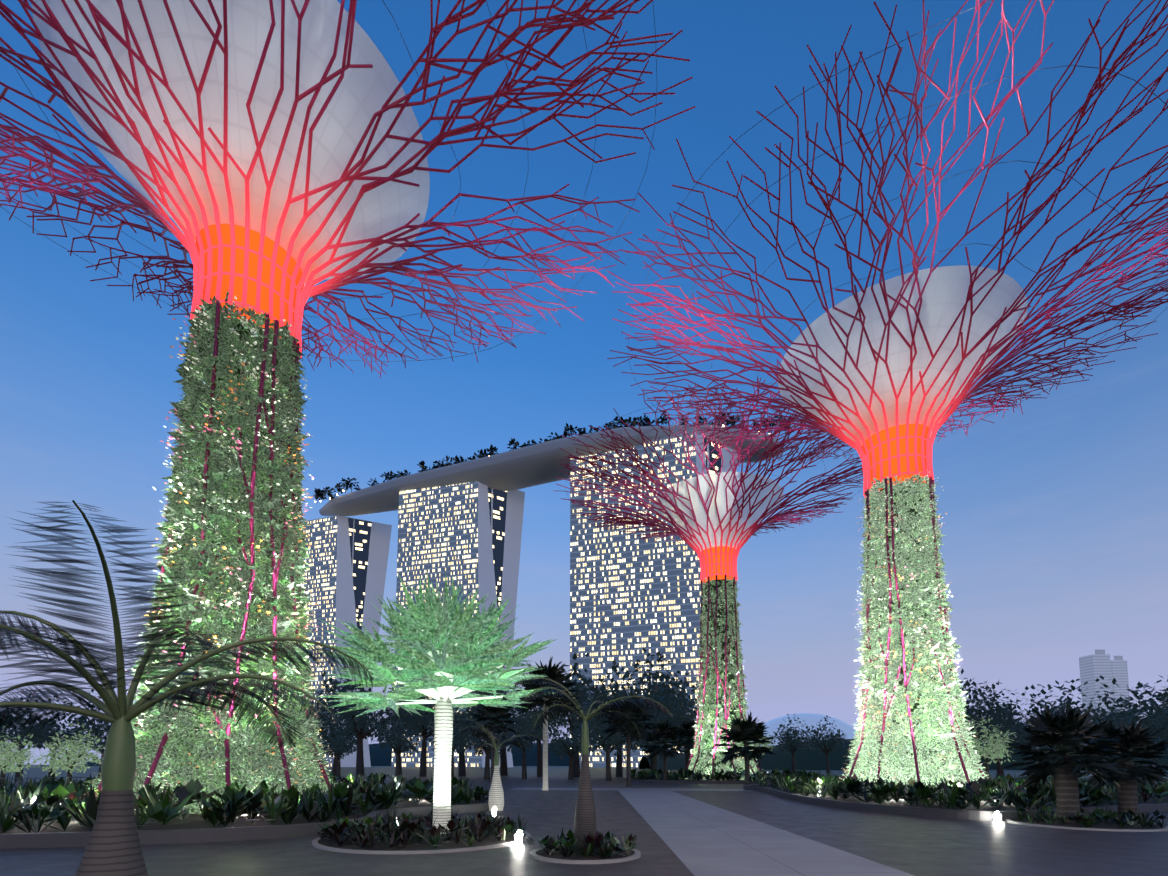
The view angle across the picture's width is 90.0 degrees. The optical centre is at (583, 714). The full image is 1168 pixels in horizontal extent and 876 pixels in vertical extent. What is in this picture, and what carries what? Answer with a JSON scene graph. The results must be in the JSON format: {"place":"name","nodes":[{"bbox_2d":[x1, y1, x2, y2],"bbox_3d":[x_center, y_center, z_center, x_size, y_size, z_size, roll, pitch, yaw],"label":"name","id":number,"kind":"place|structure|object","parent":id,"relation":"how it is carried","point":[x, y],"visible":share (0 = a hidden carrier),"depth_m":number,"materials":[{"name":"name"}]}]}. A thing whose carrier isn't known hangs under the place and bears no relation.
{"place":"outdoors","nodes":[
{"label":"outdoors","id":0,"kind":"place"},
{"bbox_2d":[301,515,391,766],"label":"hotel tower","id":1,"kind":"structure","parent":0,"point":[345,576],"depth_m":448.54,"materials":[{"name":"white concrete"}]},
{"bbox_2d":[391,481,524,767],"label":"hotel tower","id":2,"kind":"structure","parent":0,"point":[468,536],"depth_m":393.13,"materials":[{"name":"white concrete"}]},
{"bbox_2d":[319,424,782,515],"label":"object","id":3,"kind":"structure","parent":0,"point":[527,467],"depth_m":376.89,"materials":[{"name":"grey concrete"}]},
{"bbox_2d":[312,411,790,501],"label":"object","id":4,"kind":"structure","parent":3,"relation":"on","point":[321,495],"depth_m":370.64,"materials":[{"name":"green plant"}]},
{"bbox_2d":[0,765,1167,875],"bbox_3d":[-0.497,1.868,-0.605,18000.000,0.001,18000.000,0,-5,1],"label":"ground","id":5,"kind":"structure","parent":0,"point":[920,846],"depth_m":13.51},
{"bbox_2d":[0,720,28,750],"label":"tree","id":6,"kind":"object","parent":5,"relation":"on","point":[10,734],"visible":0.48,"depth_m":54.05,"materials":[{"name":"green plant"}]},
{"bbox_2d":[0,726,39,784],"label":"tree","id":7,"kind":"object","parent":5,"relation":"on","point":[11,758],"visible":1,"depth_m":40.16,"materials":[{"name":"green plant"}]},
{"bbox_2d":[1,694,61,780],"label":"tree","id":8,"kind":"object","parent":5,"relation":"on","point":[38,736],"visible":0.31,"depth_m":69.79,"materials":[{"name":"green plant"}]},
{"bbox_2d":[0,776,100,786],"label":"railing","id":9,"kind":"object","parent":5,"relation":"on","point":[43,777],"visible":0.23,"depth_m":37.62,"materials":[{"name":"silver metal"}]},
{"bbox_2d":[12,697,105,778],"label":"tree","id":10,"kind":"object","parent":5,"relation":"on","point":[67,730],"visible":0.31,"depth_m":75.53,"materials":[{"name":"green plant"}]},
{"bbox_2d":[28,722,103,783],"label":"tree","id":11,"kind":"object","parent":5,"relation":"on","point":[63,762],"visible":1,"depth_m":40.12,"materials":[{"name":"green plant"}]},
{"bbox_2d":[54,686,127,775],"bbox_3d":[-47.777,1.665,58.359,9.440,10.736,9.062,0,-5,1],"label":"tree","id":12,"kind":"object","parent":5,"relation":"on","point":[94,729],"visible":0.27,"depth_m":56.76,"materials":[{"name":"green plant"}]},
{"bbox_2d":[0,500,377,875],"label":"bottle palm","id":13,"kind":"object","parent":5,"relation":"on","point":[113,847],"visible":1,"depth_m":4.95,"materials":[{"name":"green"}]},
{"bbox_2d":[84,290,344,814],"bbox_3d":[-14.432,-6.106,24.267,9.338,20.708,9.438,0,-5,1],"label":"supertree trunk","id":14,"kind":"object","parent":5,"relation":"on","point":[193,748],"visible":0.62,"depth_m":22.74,"materials":[{"name":"green plant"}]},
{"bbox_2d":[32,0,429,338],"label":"supertree canopy funnel","id":15,"kind":"object","parent":14,"relation":"on","point":[360,97],"visible":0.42,"depth_m":22.89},
{"bbox_2d":[0,797,488,848],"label":"planter","id":16,"kind":"object","parent":5,"relation":"on","point":[191,831],"visible":0.48,"depth_m":15.04,"materials":[{"name":"grey concrete"}]},
{"bbox_2d":[0,771,488,833],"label":"shrubs","id":17,"kind":"object","parent":16,"relation":"on","point":[61,801],"visible":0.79,"depth_m":17.60,"materials":[{"name":"green plant"}]},
{"bbox_2d":[319,718,357,779],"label":"tree","id":18,"kind":"object","parent":5,"relation":"on","point":[339,744],"visible":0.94,"depth_m":73.36,"materials":[{"name":"green plant"}]},
{"bbox_2d":[312,680,374,775],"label":"tree","id":19,"kind":"object","parent":5,"relation":"on","point":[325,724],"visible":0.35,"depth_m":99.02,"materials":[{"name":"green plant"}]},
{"bbox_2d":[0,0,694,814],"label":"supertree rods","id":20,"kind":"object","parent":5,"relation":"on","point":[136,198],"visible":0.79,"depth_m":24.58,"materials":[{"name":"red metal"}]},
{"bbox_2d":[312,670,422,776],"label":"tree","id":21,"kind":"object","parent":5,"relation":"on","point":[360,722],"visible":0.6,"depth_m":87.85,"materials":[{"name":"green plant"}]},
{"bbox_2d":[370,685,419,773],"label":"tree","id":22,"kind":"object","parent":5,"relation":"on","point":[392,689],"visible":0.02,"depth_m":103.88,"materials":[{"name":"green plant"}]},
{"bbox_2d":[370,713,422,778],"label":"tree","id":23,"kind":"object","parent":5,"relation":"on","point":[401,743],"visible":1,"depth_m":71.63,"materials":[{"name":"green plant"}]},
{"bbox_2d":[312,825,530,853],"bbox_3d":[-4.091,3.189,15.153,5.400,0.060,5.400,0,-5,1],"label":"palm bed","id":24,"kind":"object","parent":5,"relation":"on","point":[488,842],"visible":0.56,"depth_m":13.33,"materials":[{"name":"grey concrete"}]},
{"bbox_2d":[312,807,533,849],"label":"bed shrubs","id":25,"kind":"object","parent":24,"relation":"on","point":[397,830],"visible":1,"depth_m":14.14,"materials":[{"name":"green plant"}]},
{"bbox_2d":[313,572,556,833],"bbox_3d":[-4.038,-0.405,16.398,6.588,7.354,6.757,0,-5,1],"label":"bismarck palm","id":26,"kind":"object","parent":24,"relation":"on","point":[436,644],"visible":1,"depth_m":15.49,"materials":[{"name":"green plant"}]},
{"bbox_2d":[391,696,465,776],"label":"tree","id":27,"kind":"object","parent":5,"relation":"on","point":[425,717],"visible":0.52,"depth_m":90.66,"materials":[{"name":"green plant"}]},
{"bbox_2d":[425,706,481,778],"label":"tree","id":28,"kind":"object","parent":5,"relation":"on","point":[456,743],"visible":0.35,"depth_m":77.85,"materials":[{"name":"green plant"}]},
{"bbox_2d":[402,677,512,776],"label":"tree","id":29,"kind":"object","parent":5,"relation":"on","point":[462,769],"visible":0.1,"depth_m":93.50,"materials":[{"name":"green plant"}]},
{"bbox_2d":[454,690,525,779],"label":"tree","id":30,"kind":"object","parent":5,"relation":"on","point":[487,758],"visible":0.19,"depth_m":74.61,"materials":[{"name":"green plant"}]},
{"bbox_2d":[469,704,518,782],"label":"fan palm","id":31,"kind":"object","parent":5,"relation":"on","point":[484,711],"visible":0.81,"depth_m":61.59,"materials":[{"name":"green"}]},
{"bbox_2d":[457,719,544,810],"bbox_3d":[-3.851,2.133,24.567,3.717,3.773,3.208,4,-6,-36],"label":"bottle palm","id":32,"kind":"object","parent":5,"relation":"on","point":[496,795],"visible":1,"depth_m":24.31,"materials":[{"name":"green"}]},
{"bbox_2d":[470,666,540,775],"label":"tree","id":33,"kind":"object","parent":5,"relation":"on","point":[503,766],"visible":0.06,"depth_m":101.64,"materials":[{"name":"green plant"}]},
{"bbox_2d":[503,709,548,778],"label":"tree","id":34,"kind":"object","parent":5,"relation":"on","point":[525,746],"visible":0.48,"depth_m":77.04,"materials":[{"name":"green plant"}]},
{"bbox_2d":[506,700,566,776],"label":"tree","id":35,"kind":"object","parent":5,"relation":"on","point":[539,752],"visible":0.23,"depth_m":91.20,"materials":[{"name":"green plant"}]},
{"bbox_2d":[512,656,579,789],"bbox_3d":[-2.971,0.542,43.728,5.476,10.215,5.662,0,-5,1],"label":"fan palm","id":36,"kind":"object","parent":5,"relation":"on","point":[553,672],"visible":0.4,"depth_m":43.48,"materials":[{"name":"green"}]},
{"bbox_2d":[522,653,618,776],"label":"tree","id":37,"kind":"object","parent":5,"relation":"on","point":[584,695],"visible":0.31,"depth_m":89.22,"materials":[{"name":"green plant"}]},
{"bbox_2d":[548,710,597,779],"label":"tree","id":38,"kind":"object","parent":5,"relation":"on","point":[569,743],"visible":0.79,"depth_m":74.38,"materials":[{"name":"green plant"}]},
{"bbox_2d":[530,845,640,863],"bbox_3d":[0.027,2.954,12.411,2.360,0.060,2.360,0,-5,1],"label":"palm bed","id":39,"kind":"object","parent":5,"relation":"on","point":[555,857],"visible":0.52,"depth_m":11.74,"materials":[{"name":"grey"}]},
{"bbox_2d":[524,828,637,858],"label":"bed shrubs","id":40,"kind":"object","parent":39,"relation":"on","point":[598,842],"visible":0.94,"depth_m":11.90,"materials":[{"name":"green plant"}]},
{"bbox_2d":[513,677,672,852],"bbox_3d":[0.107,1.077,12.762,3.306,3.781,2.802,1,-5,-6],"label":"palm tree","id":41,"kind":"object","parent":39,"relation":"on","point":[585,819],"visible":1,"depth_m":12.41,"materials":[{"name":"green"}]},
{"bbox_2d":[573,695,646,780],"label":"tree","id":42,"kind":"object","parent":5,"relation":"on","point":[607,744],"visible":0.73,"depth_m":69.18,"materials":[{"name":"green plant"}]},
{"bbox_2d":[244,791,1000,843],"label":"garden lights","id":43,"kind":"object","parent":5,"relation":"on","point":[519,837],"visible":0.23,"depth_m":19.07,"materials":[{"name":"grey"}]},
{"bbox_2d":[570,659,685,776],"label":"tree","id":44,"kind":"object","parent":5,"relation":"on","point":[619,764],"visible":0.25,"depth_m":89.89,"materials":[{"name":"green plant"}]},
{"bbox_2d":[601,692,657,786],"bbox_3d":[3.959,2.097,51.155,5.231,8.386,5.552,0,-5,1],"label":"tree","id":45,"kind":"object","parent":5,"relation":"on","point":[610,729],"visible":0.44,"depth_m":50.90,"materials":[{"name":"green"}]},
{"bbox_2d":[510,788,751,790],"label":"cross path","id":46,"kind":"structure","parent":5,"relation":"on","point":[665,789],"depth_m":44.74,"materials":[{"name":"concrete"}]},
{"bbox_2d":[606,647,697,771],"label":"tree","id":47,"kind":"object","parent":5,"relation":"on","point":[668,680],"visible":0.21,"depth_m":106.59,"materials":[{"name":"green plant"}]},
{"bbox_2d":[625,707,678,771],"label":"tree","id":48,"kind":"object","parent":5,"relation":"on","point":[655,756],"visible":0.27,"depth_m":72.49,"materials":[{"name":"green plant"}]},
{"bbox_2d":[639,718,688,779],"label":"fan palm","id":49,"kind":"object","parent":5,"relation":"on","point":[665,731],"visible":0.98,"depth_m":61.23,"materials":[{"name":"green"}]},
{"bbox_2d":[657,672,698,768],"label":"tree","id":50,"kind":"object","parent":5,"relation":"on","point":[678,719],"visible":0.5,"depth_m":89.32,"materials":[{"name":"green plant"}]},
{"bbox_2d":[671,719,696,761],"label":"fan palm","id":51,"kind":"object","parent":5,"relation":"on","point":[688,729],"visible":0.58,"depth_m":77.05,"materials":[{"name":"green"}]},
{"bbox_2d":[625,777,778,783],"bbox_3d":[15.657,7.407,65.874,22.000,0.320,18.000,0,-5,1],"label":"planter","id":52,"kind":"object","parent":5,"relation":"on","point":[673,781],"visible":0.29,"depth_m":58.68,"materials":[{"name":"grey concrete"}]},
{"bbox_2d":[625,766,821,780],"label":"shrubs","id":53,"kind":"object","parent":52,"relation":"on","point":[684,773],"visible":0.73,"depth_m":60.55,"materials":[{"name":"green plant"}]},
{"bbox_2d":[556,359,867,774],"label":"supertree rods","id":54,"kind":"object","parent":5,"relation":"on","point":[668,530],"visible":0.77,"depth_m":64.87,"materials":[{"name":"red metal"}]},
{"bbox_2d":[685,575,762,779],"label":"supertree planted trunk","id":55,"kind":"object","parent":5,"relation":"on","point":[707,732],"visible":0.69,"depth_m":65.10,"materials":[{"name":"green plant"}]},
{"bbox_2d":[654,472,783,582],"bbox_3d":[15.657,-19.983,68.222,14.800,9.700,14.800,0,-5,1],"label":"supertree canopy funnel","id":56,"kind":"object","parent":55,"relation":"on","point":[699,510],"visible":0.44,"depth_m":64.83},
{"bbox_2d":[713,712,776,784],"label":"fan palm","id":57,"kind":"object","parent":5,"relation":"on","point":[747,731],"visible":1,"depth_m":50.41,"materials":[{"name":"green"}]},
{"bbox_2d":[752,735,775,770],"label":"tree","id":58,"kind":"object","parent":5,"relation":"on","point":[760,745],"visible":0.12,"depth_m":127.88,"materials":[{"name":"green plant"}]},
{"bbox_2d":[618,790,914,875],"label":"path","id":59,"kind":"structure","parent":5,"relation":"on","point":[699,838],"depth_m":13.81,"materials":[{"name":"concrete"}]},
{"bbox_2d":[771,714,819,771],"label":"tree","id":60,"kind":"object","parent":5,"relation":"on","point":[789,736],"visible":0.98,"depth_m":97.73,"materials":[{"name":"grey plant"}]},
{"bbox_2d":[801,715,847,772],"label":"tree","id":61,"kind":"object","parent":5,"relation":"on","point":[831,737],"visible":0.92,"depth_m":126.21,"materials":[{"name":"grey plant"}]},
{"bbox_2d":[607,0,1167,783],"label":"supertree rods","id":62,"kind":"object","parent":5,"relation":"on","point":[991,366],"visible":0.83,"depth_m":34.66,"materials":[{"name":"red metal"}]},
{"bbox_2d":[838,472,998,791],"bbox_3d":[21.042,-4.751,38.126,9.784,21.593,9.728,0,-5,1],"label":"supertree planted trunk","id":63,"kind":"object","parent":5,"relation":"on","point":[930,699],"visible":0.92,"depth_m":36.34,"materials":[{"name":"green plant"}]},
{"bbox_2d":[778,265,1026,490],"bbox_3d":[21.021,-19.537,39.473,14.800,9.700,14.800,0,-5,1],"label":"supertree canopy funnel","id":64,"kind":"object","parent":63,"relation":"on","point":[944,294],"visible":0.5,"depth_m":36.10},
{"bbox_2d":[743,784,1167,820],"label":"planter","id":65,"kind":"object","parent":5,"relation":"on","point":[986,811],"visible":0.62,"depth_m":23.25,"materials":[{"name":"grey concrete"}]},
{"bbox_2d":[748,771,1167,809],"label":"shrubs","id":66,"kind":"object","parent":65,"relation":"on","point":[975,793],"visible":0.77,"depth_m":24.75,"materials":[{"name":"green plant"}]},
{"bbox_2d":[959,668,1023,733],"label":"tree","id":67,"kind":"object","parent":5,"relation":"on","point":[973,700],"visible":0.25,"depth_m":72.08,"materials":[{"name":"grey plant"}]},
{"bbox_2d":[970,717,1015,776],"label":"tree","id":68,"kind":"object","parent":5,"relation":"on","point":[995,752],"visible":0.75,"depth_m":53.54,"materials":[{"name":"green plant"}]},
{"bbox_2d":[965,681,1046,776],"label":"tree","id":69,"kind":"object","parent":5,"relation":"on","point":[1009,724],"visible":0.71,"depth_m":68.15,"materials":[{"name":"green plant"}]},
{"bbox_2d":[983,684,1064,750],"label":"tree","id":70,"kind":"object","parent":5,"relation":"on","point":[1039,703],"visible":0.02,"depth_m":77.79,"materials":[{"name":"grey plant"}]},
{"bbox_2d":[1031,746,1077,762],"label":"tree","id":71,"kind":"object","parent":5,"relation":"on","point":[1050,761],"depth_m":56.05,"materials":[{"name":"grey plant"}]},
{"bbox_2d":[1014,679,1135,747],"bbox_3d":[49.380,1.744,60.032,9.394,10.863,10.871,0,-5,1],"label":"tree","id":72,"kind":"object","parent":5,"relation":"on","point":[1067,699],"visible":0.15,"depth_m":59.33,"materials":[{"name":"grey plant"}]},
{"bbox_2d":[1006,818,1167,831],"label":"curb","id":73,"kind":"structure","parent":5,"relation":"on","point":[1106,826],"depth_m":17.61,"materials":[{"name":"grey concrete"}]},
{"bbox_2d":[1002,702,1130,822],"bbox_3d":[15.688,1.507,19.053,3.296,3.998,3.428,0,-5,1],"label":"fan palm","id":74,"kind":"object","parent":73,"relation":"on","point":[1059,733],"visible":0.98,"depth_m":18.79,"materials":[{"name":"green plant"}]},
{"bbox_2d":[1010,805,1167,828],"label":"bed shrubs","id":75,"kind":"object","parent":73,"relation":"on","point":[1086,818],"visible":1,"depth_m":18.09,"materials":[{"name":"green plant"}]},
{"bbox_2d":[1079,650,1113,720],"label":"highrise","id":76,"kind":"structure","parent":5,"relation":"on","point":[1095,666],"depth_m":895.09,"materials":[{"name":"grey concrete"}]},
{"bbox_2d":[1076,720,1130,762],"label":"tree","id":77,"kind":"object","parent":5,"relation":"on","point":[1098,722],"depth_m":54.85,"materials":[{"name":"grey plant"}]},
{"bbox_2d":[1053,675,1162,759],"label":"tree","id":78,"kind":"object","parent":5,"relation":"on","point":[1104,699],"visible":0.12,"depth_m":78.75,"materials":[{"name":"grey plant"}]},
{"bbox_2d":[1111,656,1129,711],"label":"highrise","id":79,"kind":"structure","parent":5,"relation":"on","point":[1119,670],"depth_m":951.96,"materials":[{"name":"grey concrete"}]},
{"bbox_2d":[1078,717,1167,816],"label":"fan palm","id":80,"kind":"object","parent":5,"relation":"on","point":[1138,741],"visible":0.69,"depth_m":21.20,"materials":[{"name":"green plant"}]},
{"bbox_2d":[1091,682,1167,780],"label":"tree","id":81,"kind":"object","parent":5,"relation":"on","point":[1159,724],"visible":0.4,"depth_m":68.96,"materials":[{"name":"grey plant"}]},
{"bbox_2d":[1118,675,1167,729],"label":"tree","id":82,"kind":"object","parent":5,"relation":"on","point":[1162,697],"visible":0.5,"depth_m":85.11,"materials":[{"name":"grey plant"}]},
{"bbox_2d":[1132,738,1167,784],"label":"tree","id":83,"kind":"object","parent":5,"relation":"on","point":[1162,763],"visible":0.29,"depth_m":54.40,"materials":[{"name":"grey plant"}]},
{"bbox_2d":[84,726,1151,765],"bbox_3d":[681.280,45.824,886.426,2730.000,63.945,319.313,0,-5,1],"label":"hill","id":84,"kind":"structure","parent":0,"point":[378,755],"depth_m":785.81,"materials":[{"name":"plant"}]},
{"bbox_2d":[570,433,736,767],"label":"hotel tower","id":85,"kind":"structure","parent":0,"point":[631,596],"depth_m":340.91,"materials":[{"name":"white concrete"}]},
{"bbox_2d":[750,713,855,745],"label":"distant dome","id":86,"kind":"structure","parent":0,"point":[810,720],"depth_m":612.26,"materials":[{"name":"blue glass"}]},
{"bbox_2d":[638,737,1167,769],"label":"hedge","id":87,"kind":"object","parent":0,"point":[805,759],"depth_m":209.41,"materials":[{"name":"grey"}]}
]}

